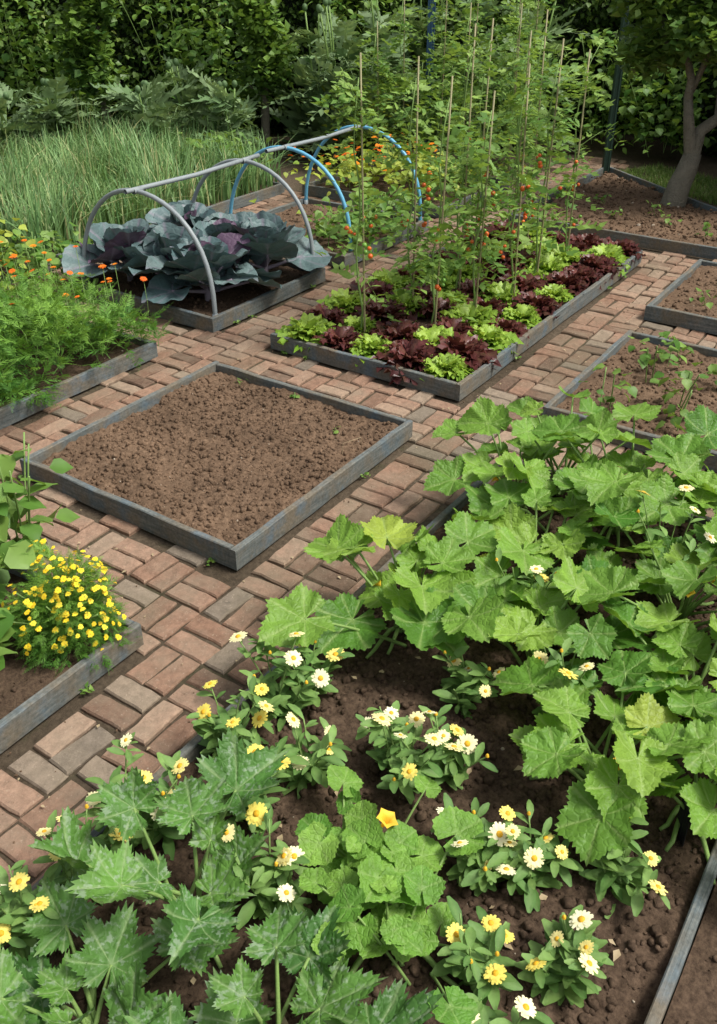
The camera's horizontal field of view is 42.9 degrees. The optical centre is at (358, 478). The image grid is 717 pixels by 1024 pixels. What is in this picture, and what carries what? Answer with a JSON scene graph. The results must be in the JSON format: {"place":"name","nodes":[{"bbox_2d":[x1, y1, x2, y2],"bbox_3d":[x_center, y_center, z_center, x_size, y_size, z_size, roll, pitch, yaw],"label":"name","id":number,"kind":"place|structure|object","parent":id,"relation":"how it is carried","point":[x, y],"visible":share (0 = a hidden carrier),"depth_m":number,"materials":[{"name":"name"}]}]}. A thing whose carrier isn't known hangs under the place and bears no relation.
{"place":"outdoors","nodes":[
{"label":"outdoors","id":0,"kind":"place"},
{"bbox_2d":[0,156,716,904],"bbox_3d":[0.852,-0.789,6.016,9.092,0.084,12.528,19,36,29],"label":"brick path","id":1,"kind":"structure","parent":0,"point":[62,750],"depth_m":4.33,"materials":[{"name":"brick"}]},
{"bbox_2d":[0,130,716,1023],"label":"ground","id":2,"kind":"structure","parent":0,"point":[656,152],"depth_m":4.55,"materials":[{"name":"soil"}]},
{"bbox_2d":[0,82,71,164],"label":"artichoke plant","id":3,"kind":"object","parent":2,"relation":"on","point":[5,95],"visible":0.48,"depth_m":10.66,"materials":[{"name":"green plant"}]},
{"bbox_2d":[0,0,99,135],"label":"leafy shrub","id":4,"kind":"object","parent":2,"relation":"on","point":[12,24],"visible":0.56,"depth_m":11.59,"materials":[{"name":"green plant"}]},
{"bbox_2d":[4,73,118,148],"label":"artichoke plant","id":5,"kind":"object","parent":2,"relation":"on","point":[50,116],"visible":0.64,"depth_m":10.88,"materials":[{"name":"green plant"}]},
{"bbox_2d":[3,45,134,135],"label":"leafy shrub","id":6,"kind":"object","parent":2,"relation":"on","point":[28,52],"visible":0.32,"depth_m":11.49,"materials":[{"name":"green plant"}]},
{"bbox_2d":[0,568,143,753],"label":"raised bed","id":7,"kind":"object","parent":2,"relation":"on","point":[30,700],"visible":0.41,"depth_m":3.33,"materials":[{"name":"paint"}]},
{"bbox_2d":[0,523,42,586],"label":"bean plant","id":8,"kind":"object","parent":7,"relation":"on","point":[13,555],"visible":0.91,"depth_m":3.37,"materials":[{"name":"green plant"}]},
{"bbox_2d":[0,432,79,567],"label":"bean plant","id":9,"kind":"object","parent":7,"relation":"on","point":[13,509],"visible":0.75,"depth_m":3.68,"materials":[{"name":"green plant"}]},
{"bbox_2d":[0,537,137,675],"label":"french marigold plant","id":10,"kind":"object","parent":7,"relation":"on","point":[63,608],"visible":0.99,"depth_m":3.38,"materials":[{"name":"yellow plant"}]},
{"bbox_2d":[0,313,157,429],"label":"raised bed","id":11,"kind":"object","parent":2,"relation":"on","point":[87,376],"visible":0.34,"depth_m":5.65,"materials":[{"name":"paint"}]},
{"bbox_2d":[0,262,171,412],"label":"carrot foliage","id":12,"kind":"object","parent":11,"relation":"on","point":[28,309],"visible":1,"depth_m":5.57,"materials":[{"name":"green plant"}]},
{"bbox_2d":[46,0,129,124],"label":"cordon pear tree","id":13,"kind":"object","parent":2,"relation":"on","point":[77,41],"visible":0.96,"depth_m":10.85,"materials":[{"name":"green plant"}]},
{"bbox_2d":[0,180,284,286],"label":"raised bed","id":14,"kind":"object","parent":2,"relation":"on","point":[275,189],"visible":0.02,"depth_m":9.20,"materials":[{"name":"paint"}]},
{"bbox_2d":[0,222,97,286],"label":"leafy herb","id":15,"kind":"object","parent":14,"relation":"on","point":[46,235],"visible":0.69,"depth_m":7.05,"materials":[{"name":"green plant"}]},
{"bbox_2d":[0,93,236,184],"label":"onion foliage","id":16,"kind":"object","parent":14,"relation":"on","point":[104,132],"visible":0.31,"depth_m":10.26,"materials":[{"name":"green plant"}]},
{"bbox_2d":[0,115,302,255],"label":"onion foliage","id":17,"kind":"object","parent":14,"relation":"on","point":[33,200],"visible":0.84,"depth_m":8.68,"materials":[{"name":"green plant"}]},
{"bbox_2d":[88,68,216,148],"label":"artichoke plant","id":18,"kind":"object","parent":2,"relation":"on","point":[147,107],"visible":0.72,"depth_m":10.64,"materials":[{"name":"green plant"}]},
{"bbox_2d":[120,0,239,115],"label":"leafy shrub","id":19,"kind":"object","parent":2,"relation":"on","point":[186,9],"visible":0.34,"depth_m":11.51,"materials":[{"name":"green plant"}]},
{"bbox_2d":[124,52,249,134],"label":"artichoke plant","id":20,"kind":"object","parent":2,"relation":"on","point":[186,95],"visible":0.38,"depth_m":11.11,"materials":[{"name":"green plant"}]},
{"bbox_2d":[72,259,325,332],"bbox_3d":[-1.227,-1.550,7.129,1.437,0.110,1.341,19,36,29],"label":"raised bed","id":21,"kind":"object","parent":2,"relation":"on","point":[236,303],"visible":0.36,"depth_m":6.78,"materials":[{"name":"paint"}]},
{"bbox_2d":[61,218,154,280],"bbox_3d":[-1.826,-1.721,6.976,0.910,0.461,0.888,-21,37,-31],"label":"red cabbage","id":22,"kind":"object","parent":21,"relation":"on","point":[106,237],"visible":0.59,"depth_m":6.86,"materials":[{"name":"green plant"}]},
{"bbox_2d":[113,222,226,290],"bbox_3d":[-1.384,-1.638,6.817,0.956,0.482,0.990,-1,31,-2],"label":"red cabbage","id":23,"kind":"object","parent":21,"relation":"on","point":[164,236],"visible":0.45,"depth_m":6.69,"materials":[{"name":"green plant"}]},
{"bbox_2d":[82,153,315,316],"bbox_3d":[-1.196,-1.919,6.966,1.367,0.850,1.431,19,36,29],"label":"cloche hoop frame","id":24,"kind":"object","parent":21,"relation":"on","point":[205,173],"visible":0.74,"depth_m":6.69,"materials":[{"name":"grey plastic"}]},
{"bbox_2d":[141,233,281,303],"bbox_3d":[-1.121,-1.488,6.588,1.002,0.461,0.909,15,34,23],"label":"red cabbage","id":25,"kind":"object","parent":21,"relation":"on","point":[223,252],"visible":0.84,"depth_m":6.51,"materials":[{"name":"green plant"}]},
{"bbox_2d":[221,210,331,278],"bbox_3d":[-0.756,-1.797,7.084,0.924,0.479,0.947,-22,37,-32],"label":"red cabbage","id":26,"kind":"object","parent":21,"relation":"on","point":[269,235],"visible":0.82,"depth_m":6.97,"materials":[{"name":"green plant"}]},
{"bbox_2d":[134,26,279,130],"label":"leafy shrub","id":27,"kind":"object","parent":2,"relation":"on","point":[215,49],"visible":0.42,"depth_m":11.34,"materials":[{"name":"green plant"}]},
{"bbox_2d":[20,361,412,570],"bbox_3d":[-0.709,-0.168,4.830,1.435,0.110,1.488,19,36,29],"label":"raised bed","id":28,"kind":"object","parent":2,"relation":"on","point":[216,461],"visible":1,"depth_m":4.69,"materials":[{"name":"soil"}]},
{"bbox_2d":[176,66,278,163],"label":"artichoke plant","id":29,"kind":"object","parent":2,"relation":"on","point":[238,116],"visible":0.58,"depth_m":10.81,"materials":[{"name":"green plant"}]},
{"bbox_2d":[218,0,299,147],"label":"cordon pear tree","id":30,"kind":"object","parent":2,"relation":"on","point":[272,55],"visible":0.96,"depth_m":10.90,"materials":[{"name":"green plant"}]},
{"bbox_2d":[247,3,375,156],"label":"artichoke plant","id":31,"kind":"object","parent":2,"relation":"on","point":[296,128],"visible":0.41,"depth_m":11.19,"materials":[{"name":"green plant"}]},
{"bbox_2d":[0,0,672,135],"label":"beech hedge","id":32,"kind":"object","parent":2,"relation":"on","point":[590,16],"visible":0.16,"depth_m":12.02,"materials":[{"name":"green plant"}]},
{"bbox_2d":[287,0,405,167],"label":"artichoke plant","id":33,"kind":"object","parent":2,"relation":"on","point":[348,51],"visible":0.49,"depth_m":10.57,"materials":[{"name":"green plant"}]},
{"bbox_2d":[266,197,428,266],"bbox_3d":[-0.321,-2.286,8.350,1.427,0.112,1.374,19,36,29],"label":"raised bed","id":34,"kind":"object","parent":2,"relation":"on","point":[287,213],"visible":0.29,"depth_m":8.38,"materials":[{"name":"soil"}]},
{"bbox_2d":[229,125,421,252],"bbox_3d":[-0.329,-2.621,8.134,1.362,0.850,1.501,19,36,29],"label":"cloche hoop frame","id":35,"kind":"object","parent":34,"relation":"on","point":[325,139],"visible":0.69,"depth_m":7.96,"materials":[{"name":"blue plastic"}]},
{"bbox_2d":[305,200,418,250],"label":"leafy herb","id":36,"kind":"object","parent":34,"relation":"on","point":[323,227],"visible":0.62,"depth_m":7.75,"materials":[{"name":"green plant"}]},
{"bbox_2d":[321,182,463,233],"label":"leafy herb","id":37,"kind":"object","parent":34,"relation":"on","point":[383,206],"visible":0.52,"depth_m":8.14,"materials":[{"name":"green plant"}]},
{"bbox_2d":[1,460,716,1023],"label":"raised bed","id":38,"kind":"object","parent":2,"relation":"on","point":[641,980],"visible":0.27,"depth_m":2.75,"materials":[{"name":"soil"}]},
{"bbox_2d":[0,860,58,958],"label":"calendula plant","id":39,"kind":"object","parent":38,"relation":"on","point":[16,892],"visible":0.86,"depth_m":2.34,"materials":[{"name":"green plant"}]},
{"bbox_2d":[21,804,130,905],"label":"calendula plant","id":40,"kind":"object","parent":38,"relation":"on","point":[55,873],"visible":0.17,"depth_m":2.53,"materials":[{"name":"green plant"}]},
{"bbox_2d":[0,871,240,1023],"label":"zucchini plant","id":41,"kind":"object","parent":38,"relation":"on","point":[36,987],"visible":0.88,"depth_m":2.24,"materials":[{"name":"green plant"}]},
{"bbox_2d":[82,732,180,854],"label":"calendula plant","id":42,"kind":"object","parent":38,"relation":"on","point":[94,799],"visible":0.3,"depth_m":2.64,"materials":[{"name":"green plant"}]},
{"bbox_2d":[28,726,288,968],"bbox_3d":[-0.520,1.001,2.441,0.565,0.427,0.692,6,31,9],"label":"zucchini plant","id":43,"kind":"object","parent":38,"relation":"on","point":[238,771],"visible":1,"depth_m":2.41,"materials":[{"name":"green plant"}]},
{"bbox_2d":[131,750,188,860],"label":"calendula plant","id":44,"kind":"object","parent":38,"relation":"on","point":[176,763],"visible":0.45,"depth_m":2.69,"materials":[{"name":"green plant"}]},
{"bbox_2d":[186,680,273,772],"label":"calendula plant","id":45,"kind":"object","parent":38,"relation":"on","point":[232,717],"visible":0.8,"depth_m":2.96,"materials":[{"name":"green plant"}]},
{"bbox_2d":[188,739,291,832],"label":"calendula plant","id":46,"kind":"object","parent":38,"relation":"on","point":[258,807],"visible":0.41,"depth_m":2.70,"materials":[{"name":"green plant"}]},
{"bbox_2d":[221,807,315,929],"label":"calendula plant","id":47,"kind":"object","parent":38,"relation":"on","point":[272,883],"visible":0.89,"depth_m":2.45,"materials":[{"name":"green plant"}]},
{"bbox_2d":[229,631,329,731],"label":"calendula plant","id":48,"kind":"object","parent":38,"relation":"on","point":[274,700],"visible":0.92,"depth_m":3.09,"materials":[{"name":"green plant"}]},
{"bbox_2d":[123,903,444,1023],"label":"zucchini plant","id":49,"kind":"object","parent":38,"relation":"on","point":[336,992],"visible":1,"depth_m":2.16,"materials":[{"name":"green plant"}]},
{"bbox_2d":[245,703,351,798],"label":"calendula plant","id":50,"kind":"object","parent":38,"relation":"on","point":[321,758],"visible":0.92,"depth_m":2.87,"materials":[{"name":"green plant"}]},
{"bbox_2d":[260,640,354,709],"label":"calendula plant","id":51,"kind":"object","parent":38,"relation":"on","point":[294,659],"visible":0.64,"depth_m":3.14,"materials":[{"name":"green plant"}]},
{"bbox_2d":[257,511,503,661],"bbox_3d":[0.100,0.436,3.396,0.900,0.411,0.780,0,31,0],"label":"squash plant","id":52,"kind":"object","parent":38,"relation":"on","point":[331,625],"visible":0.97,"depth_m":3.34,"materials":[{"name":"green plant"}]},
{"bbox_2d":[294,764,483,966],"bbox_3d":[0.072,1.017,2.593,0.512,0.243,0.473,22,37,32],"label":"cucumber plant","id":53,"kind":"object","parent":38,"relation":"on","point":[320,841],"visible":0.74,"depth_m":2.56,"materials":[{"name":"green plant"}]},
{"bbox_2d":[298,814,483,1023],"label":"cucumber plant","id":54,"kind":"object","parent":38,"relation":"on","point":[406,932],"visible":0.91,"depth_m":2.35,"materials":[{"name":"green plant"}]},
{"bbox_2d":[355,700,450,803],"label":"calendula plant","id":55,"kind":"object","parent":38,"relation":"on","point":[399,762],"visible":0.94,"depth_m":2.84,"materials":[{"name":"green plant"}]},
{"bbox_2d":[394,704,497,789],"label":"calendula plant","id":56,"kind":"object","parent":38,"relation":"on","point":[461,751],"visible":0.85,"depth_m":2.85,"materials":[{"name":"green plant"}]},
{"bbox_2d":[432,645,504,718],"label":"calendula plant","id":57,"kind":"object","parent":38,"relation":"on","point":[465,687],"visible":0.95,"depth_m":3.13,"materials":[{"name":"green plant"}]},
{"bbox_2d":[430,896,522,1009],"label":"calendula plant","id":58,"kind":"object","parent":38,"relation":"on","point":[486,976],"visible":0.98,"depth_m":2.30,"materials":[{"name":"green plant"}]},
{"bbox_2d":[430,793,530,896],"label":"calendula plant","id":59,"kind":"object","parent":38,"relation":"on","point":[474,871],"visible":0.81,"depth_m":2.56,"materials":[{"name":"green plant"}]},
{"bbox_2d":[465,993,553,1023],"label":"calendula plant","id":60,"kind":"object","parent":38,"relation":"on","point":[489,1015],"visible":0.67,"depth_m":2.14,"materials":[{"name":"green plant"}]},
{"bbox_2d":[487,799,583,912],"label":"calendula plant","id":61,"kind":"object","parent":38,"relation":"on","point":[542,855],"visible":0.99,"depth_m":2.55,"materials":[{"name":"green plant"}]},
{"bbox_2d":[413,554,658,705],"bbox_3d":[0.624,0.544,3.260,0.857,0.366,0.617,-18,35,-27],"label":"squash plant","id":62,"kind":"object","parent":38,"relation":"on","point":[515,620],"visible":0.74,"depth_m":3.25,"materials":[{"name":"green plant"}]},
{"bbox_2d":[423,396,648,530],"bbox_3d":[0.808,-0.050,4.127,0.931,0.491,0.842,25,39,35],"label":"squash plant","id":63,"kind":"object","parent":38,"relation":"on","point":[484,416],"visible":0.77,"depth_m":4.12,"materials":[{"name":"green plant"}]},
{"bbox_2d":[452,467,622,616],"bbox_3d":[0.737,0.259,3.732,0.707,0.367,0.778,0,31,0],"label":"squash plant","id":64,"kind":"object","parent":38,"relation":"on","point":[503,500],"visible":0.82,"depth_m":3.69,"materials":[{"name":"green plant"}]},
{"bbox_2d":[474,386,651,495],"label":"squash plant","id":65,"kind":"object","parent":38,"relation":"on","point":[527,407],"visible":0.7,"depth_m":4.22,"materials":[{"name":"green plant"}]},
{"bbox_2d":[514,904,613,1007],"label":"calendula plant","id":66,"kind":"object","parent":38,"relation":"on","point":[567,956],"visible":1,"depth_m":2.30,"materials":[{"name":"green plant"}]},
{"bbox_2d":[492,649,716,865],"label":"squash plant","id":67,"kind":"object","parent":38,"relation":"on","point":[597,812],"visible":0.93,"depth_m":2.70,"materials":[{"name":"green plant"}]},
{"bbox_2d":[526,401,716,549],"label":"squash plant","id":68,"kind":"object","parent":38,"relation":"on","point":[608,479],"visible":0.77,"depth_m":3.98,"materials":[{"name":"green plant"}]},
{"bbox_2d":[579,817,670,918],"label":"calendula plant","id":69,"kind":"object","parent":38,"relation":"on","point":[619,872],"visible":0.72,"depth_m":2.53,"materials":[{"name":"green plant"}]},
{"bbox_2d":[557,601,716,750],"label":"squash plant","id":70,"kind":"object","parent":38,"relation":"on","point":[677,650],"visible":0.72,"depth_m":3.11,"materials":[{"name":"green plant"}]},
{"bbox_2d":[564,496,716,638],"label":"squash plant","id":71,"kind":"object","parent":38,"relation":"on","point":[663,577],"visible":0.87,"depth_m":3.39,"materials":[{"name":"green plant"}]},
{"bbox_2d":[618,683,716,884],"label":"squash plant","id":72,"kind":"object","parent":38,"relation":"on","point":[700,797],"visible":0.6,"depth_m":2.68,"materials":[{"name":"green plant"}]},
{"bbox_2d":[638,432,716,545],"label":"squash plant","id":73,"kind":"object","parent":38,"relation":"on","point":[662,491],"visible":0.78,"depth_m":3.74,"materials":[{"name":"green plant"}]},
{"bbox_2d":[337,0,440,143],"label":"artichoke plant","id":74,"kind":"object","parent":2,"relation":"on","point":[373,17],"visible":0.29,"depth_m":11.06,"materials":[{"name":"green plant"}]},
{"bbox_2d":[302,160,509,217],"bbox_3d":[0.520,-3.118,9.736,1.708,0.110,1.454,19,36,29],"label":"raised bed","id":75,"kind":"object","parent":2,"relation":"on","point":[319,188],"visible":0.23,"depth_m":9.57,"materials":[{"name":"soil"}]},
{"bbox_2d":[249,139,443,213],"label":"nasturtium plant","id":76,"kind":"object","parent":75,"relation":"on","point":[342,172],"visible":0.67,"depth_m":9.45,"materials":[{"name":"green plant"}]},
{"bbox_2d":[344,21,403,164],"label":"climbing bean plant","id":77,"kind":"object","parent":75,"relation":"on","point":[383,70],"visible":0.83,"depth_m":10.04,"materials":[{"name":"green plant"}]},
{"bbox_2d":[370,0,434,155],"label":"climbing bean plant","id":78,"kind":"object","parent":75,"relation":"on","point":[394,40],"visible":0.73,"depth_m":10.21,"materials":[{"name":"green plant"}]},
{"bbox_2d":[406,0,476,154],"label":"climbing bean plant","id":79,"kind":"object","parent":75,"relation":"on","point":[436,53],"visible":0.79,"depth_m":9.91,"materials":[{"name":"green plant"}]},
{"bbox_2d":[426,2,496,156],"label":"climbing bean plant","id":80,"kind":"object","parent":75,"relation":"on","point":[452,51],"visible":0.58,"depth_m":9.51,"materials":[{"name":"green plant"}]},
{"bbox_2d":[270,225,642,400],"bbox_3d":[0.895,-1.393,6.866,1.435,0.111,3.186,19,36,29],"label":"raised bed","id":81,"kind":"object","parent":2,"relation":"on","point":[453,389],"visible":0.05,"depth_m":5.86,"materials":[{"name":"paint"}]},
{"bbox_2d":[310,53,407,332],"bbox_3d":[0.011,-1.683,5.663,0.594,1.750,0.680,0,31,0],"label":"tomato plant","id":82,"kind":"object","parent":81,"relation":"on","point":[346,96],"visible":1,"depth_m":5.53,"materials":[{"name":"green plant"}]},
{"bbox_2d":[370,336,439,385],"bbox_3d":[0.328,-0.763,5.692,0.542,0.215,0.501,23,38,33],"label":"red lettuce","id":83,"kind":"object","parent":81,"relation":"on","point":[405,354],"visible":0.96,"depth_m":5.64,"materials":[{"name":"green plant"}]},
{"bbox_2d":[375,56,443,301],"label":"tomato plant","id":84,"kind":"object","parent":81,"relation":"on","point":[421,85],"visible":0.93,"depth_m":6.02,"materials":[{"name":"green plant"}]},
{"bbox_2d":[386,76,486,327],"bbox_3d":[0.496,-1.637,5.713,0.572,1.621,0.628,11,33,18],"label":"tomato plant","id":85,"kind":"object","parent":81,"relation":"on","point":[440,236],"visible":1,"depth_m":5.76,"materials":[{"name":"green plant"}]},
{"bbox_2d":[424,23,502,291],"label":"tomato plant","id":86,"kind":"object","parent":81,"relation":"on","point":[456,230],"visible":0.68,"depth_m":6.30,"materials":[{"name":"green plant"}]},
{"bbox_2d":[432,332,501,371],"bbox_3d":[0.652,-0.808,5.763,0.558,0.221,0.516,21,37,31],"label":"red lettuce","id":87,"kind":"object","parent":81,"relation":"on","point":[475,352],"visible":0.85,"depth_m":5.69,"materials":[{"name":"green plant"}]},
{"bbox_2d":[422,91,527,308],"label":"tomato plant","id":88,"kind":"object","parent":81,"relation":"on","point":[488,192],"visible":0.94,"depth_m":5.92,"materials":[{"name":"green plant"}]},
{"bbox_2d":[433,18,520,265],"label":"tomato plant","id":89,"kind":"object","parent":81,"relation":"on","point":[487,81],"visible":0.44,"depth_m":6.59,"materials":[{"name":"green plant"}]},
{"bbox_2d":[468,30,549,255],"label":"tomato plant","id":90,"kind":"object","parent":81,"relation":"on","point":[521,135],"visible":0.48,"depth_m":6.92,"materials":[{"name":"green plant"}]},
{"bbox_2d":[478,64,571,295],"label":"tomato plant","id":91,"kind":"object","parent":81,"relation":"on","point":[525,179],"visible":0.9,"depth_m":6.17,"materials":[{"name":"green plant"}]},
{"bbox_2d":[487,9,577,237],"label":"tomato plant","id":92,"kind":"object","parent":81,"relation":"on","point":[536,79],"visible":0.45,"depth_m":7.17,"materials":[{"name":"green plant"}]},
{"bbox_2d":[494,38,589,273],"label":"tomato plant","id":93,"kind":"object","parent":81,"relation":"on","point":[573,67],"visible":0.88,"depth_m":6.45,"materials":[{"name":"green plant"}]},
{"bbox_2d":[522,36,624,256],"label":"tomato plant","id":94,"kind":"object","parent":81,"relation":"on","point":[570,185],"visible":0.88,"depth_m":6.87,"materials":[{"name":"green plant"}]},
{"bbox_2d":[473,3,546,171],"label":"climbing bean plant","id":95,"kind":"object","parent":2,"relation":"on","point":[511,43],"visible":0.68,"depth_m":9.35,"materials":[{"name":"green plant"}]},
{"bbox_2d":[465,0,601,153],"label":"artichoke plant","id":96,"kind":"object","parent":2,"relation":"on","point":[554,29],"visible":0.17,"depth_m":11.06,"materials":[{"name":"green plant"}]},
{"bbox_2d":[510,167,716,259],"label":"raised bed","id":97,"kind":"object","parent":2,"relation":"on","point":[635,222],"visible":0.81,"depth_m":8.70,"materials":[{"name":"soil"}]},
{"bbox_2d":[608,0,716,207],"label":"apple tree","id":98,"kind":"object","parent":97,"relation":"in","point":[669,43],"visible":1,"depth_m":8.29,"materials":[{"name":"green plant"}]},
{"bbox_2d":[546,28,683,143],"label":"leafy shrub","id":99,"kind":"object","parent":2,"relation":"on","point":[610,68],"visible":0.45,"depth_m":11.44,"materials":[{"name":"green plant"}]},
{"bbox_2d":[542,330,716,472],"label":"raised bed","id":100,"kind":"object","parent":2,"relation":"on","point":[614,356],"visible":0.61,"depth_m":5.43,"materials":[{"name":"soil"}]},
{"bbox_2d":[594,62,716,156],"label":"leafy shrub","id":101,"kind":"object","parent":2,"relation":"on","point":[647,89],"visible":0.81,"depth_m":10.83,"materials":[{"name":"green plant"}]},
{"bbox_2d":[619,162,716,204],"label":"grass strip","id":102,"kind":"object","parent":2,"relation":"on","point":[656,172],"depth_m":10.16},
{"bbox_2d":[635,1,716,157],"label":"side hedge","id":103,"kind":"object","parent":2,"relation":"on","point":[711,90],"visible":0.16,"depth_m":11.54,"materials":[{"name":"green plant"}]},
{"bbox_2d":[643,259,716,334],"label":"raised bed","id":104,"kind":"object","parent":2,"relation":"on","point":[672,304],"visible":0.9,"depth_m":6.66,"materials":[{"name":"soil"}]},
{"bbox_2d":[663,882,716,1023],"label":"soil","id":105,"kind":"structure","parent":2,"relation":"on","point":[694,1000],"depth_m":2.40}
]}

